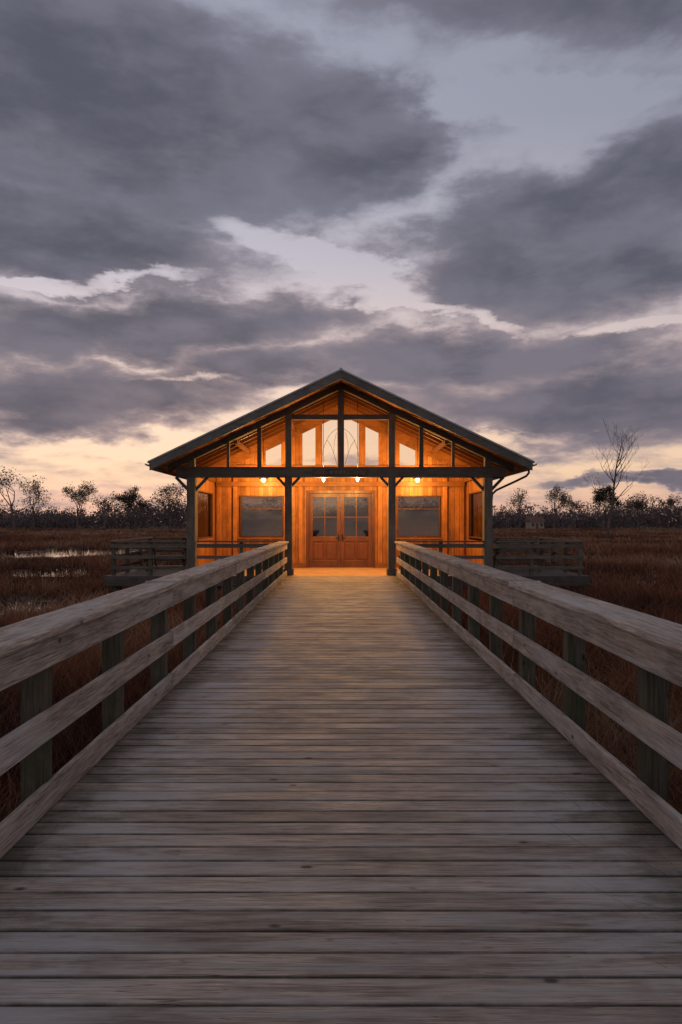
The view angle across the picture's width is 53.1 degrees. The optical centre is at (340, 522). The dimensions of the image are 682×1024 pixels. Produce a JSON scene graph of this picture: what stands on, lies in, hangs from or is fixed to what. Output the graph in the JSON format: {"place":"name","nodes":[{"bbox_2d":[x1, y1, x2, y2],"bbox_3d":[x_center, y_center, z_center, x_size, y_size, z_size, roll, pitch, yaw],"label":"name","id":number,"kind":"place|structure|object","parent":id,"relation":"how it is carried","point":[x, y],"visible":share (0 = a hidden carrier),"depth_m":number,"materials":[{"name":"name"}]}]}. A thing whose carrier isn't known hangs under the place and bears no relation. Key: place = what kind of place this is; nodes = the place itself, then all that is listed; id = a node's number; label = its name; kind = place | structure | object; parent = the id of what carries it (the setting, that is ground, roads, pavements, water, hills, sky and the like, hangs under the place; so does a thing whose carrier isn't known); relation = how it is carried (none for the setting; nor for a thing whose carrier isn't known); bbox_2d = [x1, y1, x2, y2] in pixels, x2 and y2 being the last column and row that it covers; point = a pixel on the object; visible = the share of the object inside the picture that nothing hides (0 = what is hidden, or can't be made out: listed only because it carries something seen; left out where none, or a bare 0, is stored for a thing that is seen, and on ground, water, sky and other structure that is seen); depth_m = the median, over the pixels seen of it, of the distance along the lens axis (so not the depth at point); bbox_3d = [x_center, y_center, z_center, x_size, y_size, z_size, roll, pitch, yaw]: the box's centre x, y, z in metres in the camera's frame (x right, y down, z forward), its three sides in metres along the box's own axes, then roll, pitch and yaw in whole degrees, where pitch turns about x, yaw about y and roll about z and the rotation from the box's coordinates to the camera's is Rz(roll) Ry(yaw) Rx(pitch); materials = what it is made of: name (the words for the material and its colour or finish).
{"place":"outdoors","nodes":[
{"label":"outdoors","id":0,"kind":"place"},
{"bbox_2d":[0,548,674,614],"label":"water","id":1,"kind":"structure","parent":0,"point":[54,554],"depth_m":35.59,"materials":[{"name":"black liquid"}]},
{"bbox_2d":[0,523,681,967],"bbox_3d":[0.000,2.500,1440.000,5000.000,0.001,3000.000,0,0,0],"label":"ground","id":2,"kind":"structure","parent":0,"point":[234,588],"depth_m":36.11,"materials":[{"name":"brown plant"}]},
{"bbox_2d":[0,466,55,528],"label":"spreading tree","id":3,"kind":"object","parent":2,"relation":"on","point":[11,506],"visible":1,"depth_m":215.02,"materials":[{"name":"brown plant"}]},
{"bbox_2d":[18,479,50,528],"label":"round tree","id":4,"kind":"object","parent":2,"relation":"on","point":[36,499],"visible":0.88,"depth_m":224.64,"materials":[{"name":"brown plant"}]},
{"bbox_2d":[62,478,96,528],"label":"round tree","id":5,"kind":"object","parent":2,"relation":"on","point":[84,492],"visible":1,"depth_m":224.69,"materials":[{"name":"brown plant"}]},
{"bbox_2d":[80,487,126,528],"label":"round tree","id":6,"kind":"object","parent":2,"relation":"on","point":[102,504],"visible":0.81,"depth_m":235.72,"materials":[{"name":"brown plant"}]},
{"bbox_2d":[115,485,150,530],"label":"dense tree","id":7,"kind":"object","parent":2,"relation":"on","point":[133,495],"visible":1,"depth_m":189.57,"materials":[{"name":"brown plant"}]},
{"bbox_2d":[152,483,186,531],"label":"open tree","id":8,"kind":"object","parent":2,"relation":"on","point":[163,491],"visible":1,"depth_m":159.58,"materials":[{"name":"brown plant"}]},
{"bbox_2d":[0,491,681,528],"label":"distant woods","id":9,"kind":"object","parent":2,"relation":"on","point":[627,518],"visible":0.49,"depth_m":270.26,"materials":[{"name":"brown plant"}]},
{"bbox_2d":[104,565,589,597],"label":"pavilion deck","id":10,"kind":"structure","parent":2,"relation":"on","point":[117,581],"depth_m":20.58,"materials":[{"name":"brown wood"}]},
{"bbox_2d":[141,547,186,570],"bbox_3d":[-5.750,1.229,22.900,1.700,0.778,1.640,0,0,0],"label":"picnic table","id":11,"kind":"object","parent":10,"relation":"on","point":[184,551],"visible":0.22,"depth_m":22.53,"materials":[{"name":"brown wood"}]},
{"bbox_2d":[109,537,277,574],"bbox_3d":[-4.380,1.087,22.793,5.280,1.065,4.725,0,0,0],"label":"deck railing","id":12,"kind":"object","parent":10,"relation":"on","point":[127,545],"visible":0.73,"depth_m":20.50,"materials":[{"name":"grey wood"}]},
{"bbox_2d":[0,576,681,1023],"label":"boardwalk","id":13,"kind":"structure","parent":10,"relation":"attached to","point":[292,798],"depth_m":3.25,"materials":[{"name":"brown wood"}]},
{"bbox_2d":[0,541,288,858],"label":"boardwalk railing","id":14,"kind":"object","parent":13,"relation":"attached to","point":[34,650],"visible":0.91,"depth_m":4.72,"materials":[{"name":"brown wood"}]},
{"bbox_2d":[394,541,681,849],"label":"boardwalk railing","id":15,"kind":"object","parent":13,"relation":"attached to","point":[650,646],"visible":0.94,"depth_m":4.83,"materials":[{"name":"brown wood"}]},
{"bbox_2d":[145,368,536,575],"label":"pavilion","id":16,"kind":"structure","parent":10,"relation":"on","point":[388,500],"depth_m":23.36,"materials":[{"name":"brown wood"}]},
{"bbox_2d":[197,490,213,540],"bbox_3d":[-4.490,-0.204,22.350,0.180,1.588,2.460,0,0,0],"label":"window","id":17,"kind":"structure","parent":16,"relation":"in","point":[205,499],"depth_m":22.64,"materials":[{"name":"brown glass"}]},
{"bbox_2d":[238,496,284,538],"bbox_3d":[-2.785,-0.174,24.015,1.630,1.528,0.210,0,0,0],"label":"window","id":18,"kind":"structure","parent":16,"relation":"in","point":[261,517],"depth_m":24.04,"materials":[{"name":"grey glass"}]},
{"bbox_2d":[259,437,267,481],"bbox_3d":[-2.620,-2.151,23.050,0.310,1.593,0.310,0,0,0],"label":"pendant lamp","id":19,"kind":"object","parent":16,"relation":"hanging from","point":[263,479],"visible":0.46,"depth_m":23.04,"materials":[{"name":"metal"}]},
{"bbox_2d":[322,401,324,481],"bbox_3d":[-0.550,-2.606,21.400,0.186,2.662,0.186,0,0,0],"label":"pendant lamp","id":20,"kind":"object","parent":16,"relation":"hanging from","point":[323,479],"visible":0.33,"depth_m":21.39,"materials":[{"name":"metal"}]},
{"bbox_2d":[309,493,339,566],"bbox_3d":[-0.571,0.288,24.012,1.106,2.604,0.126,0,0,0],"label":"door","id":21,"kind":"structure","parent":16,"relation":"in","point":[324,508],"depth_m":24.03,"materials":[{"name":"red wood"}]},
{"bbox_2d":[312,469,367,474],"bbox_3d":[-0.030,-1.500,20.428,1.660,0.200,0.038,0,0,0],"label":"sign","id":22,"kind":"object","parent":16,"relation":"attached to","point":[339,471],"visible":1,"depth_m":20.41,"materials":[{"name":"brown wood"}]},
{"bbox_2d":[341,493,371,566],"bbox_3d":[0.541,0.288,24.012,1.106,2.604,0.126,0,0,0],"label":"door","id":23,"kind":"structure","parent":16,"relation":"in","point":[356,508],"depth_m":24.03,"materials":[{"name":"red wood"}]},
{"bbox_2d":[356,400,358,481],"bbox_3d":[0.520,-2.613,21.400,0.186,2.676,0.186,0,0,0],"label":"pendant lamp","id":24,"kind":"object","parent":16,"relation":"hanging from","point":[357,479],"visible":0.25,"depth_m":21.39,"materials":[{"name":"metal"}]},
{"bbox_2d":[413,437,421,481],"bbox_3d":[2.580,-2.161,23.050,0.310,1.612,0.310,0,0,0],"label":"pendant lamp","id":25,"kind":"object","parent":16,"relation":"hanging from","point":[417,479],"visible":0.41,"depth_m":23.04,"materials":[{"name":"metal"}]},
{"bbox_2d":[396,496,441,538],"bbox_3d":[2.725,-0.174,24.015,1.630,1.528,0.210,0,0,0],"label":"window","id":26,"kind":"structure","parent":16,"relation":"in","point":[418,517],"depth_m":24.04,"materials":[{"name":"grey glass"}]},
{"bbox_2d":[469,490,481,540],"bbox_3d":[4.490,-0.204,22.350,0.180,1.588,2.460,0,0,0],"label":"window","id":27,"kind":"structure","parent":16,"relation":"in","point":[475,498],"depth_m":22.74,"materials":[{"name":"brown glass"}]},
{"bbox_2d":[399,537,584,574],"bbox_3d":[4.555,1.087,22.793,5.630,1.065,4.725,0,0,0],"label":"deck railing","id":28,"kind":"object","parent":10,"relation":"on","point":[565,555],"visible":0.69,"depth_m":20.50,"materials":[{"name":"grey wood"}]},
{"bbox_2d":[493,547,544,571],"bbox_3d":[5.800,1.229,22.600,1.700,0.778,1.640,0,0,0],"label":"picnic table","id":29,"kind":"object","parent":10,"relation":"on","point":[496,550],"visible":0.35,"depth_m":22.23,"materials":[{"name":"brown wood"}]},
{"bbox_2d":[501,488,529,528],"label":"open tree","id":30,"kind":"object","parent":2,"relation":"on","point":[519,499],"visible":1,"depth_m":214.36,"materials":[{"name":"brown plant"}]},
{"bbox_2d":[544,484,569,528],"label":"round tree","id":31,"kind":"object","parent":2,"relation":"on","point":[556,495],"visible":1,"depth_m":230.09,"materials":[{"name":"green plant"}]},
{"bbox_2d":[560,495,582,529],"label":"round tree","id":32,"kind":"object","parent":2,"relation":"on","point":[574,503],"visible":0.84,"depth_m":235.97,"materials":[{"name":"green plant"}]},
{"bbox_2d":[590,484,621,532],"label":"dense tree","id":33,"kind":"object","parent":2,"relation":"on","point":[597,496],"visible":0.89,"depth_m":147.93,"materials":[{"name":"brown plant"}]},
{"bbox_2d":[582,421,647,538],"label":"bare tree","id":34,"kind":"object","parent":2,"relation":"on","point":[612,503],"visible":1,"depth_m":86.87,"materials":[{"name":"brown plant"}]},
{"bbox_2d":[623,490,649,528],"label":"open tree","id":35,"kind":"object","parent":2,"relation":"on","point":[637,504],"visible":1,"depth_m":224.80,"materials":[{"name":"brown plant"}]},
{"bbox_2d":[655,494,680,528],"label":"round tree","id":36,"kind":"object","parent":2,"relation":"on","point":[672,501],"visible":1,"depth_m":224.86,"materials":[{"name":"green plant"}]},
{"bbox_2d":[0,0,681,522],"label":"sky","id":37,"kind":"structure","parent":0,"point":[212,211],"materials":[{"name":"grey"}]},
{"bbox_2d":[524,514,545,528],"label":"house","id":38,"kind":"structure","parent":0,"point":[535,522],"depth_m":240.19,"materials":[{"name":"grey"}]}
]}

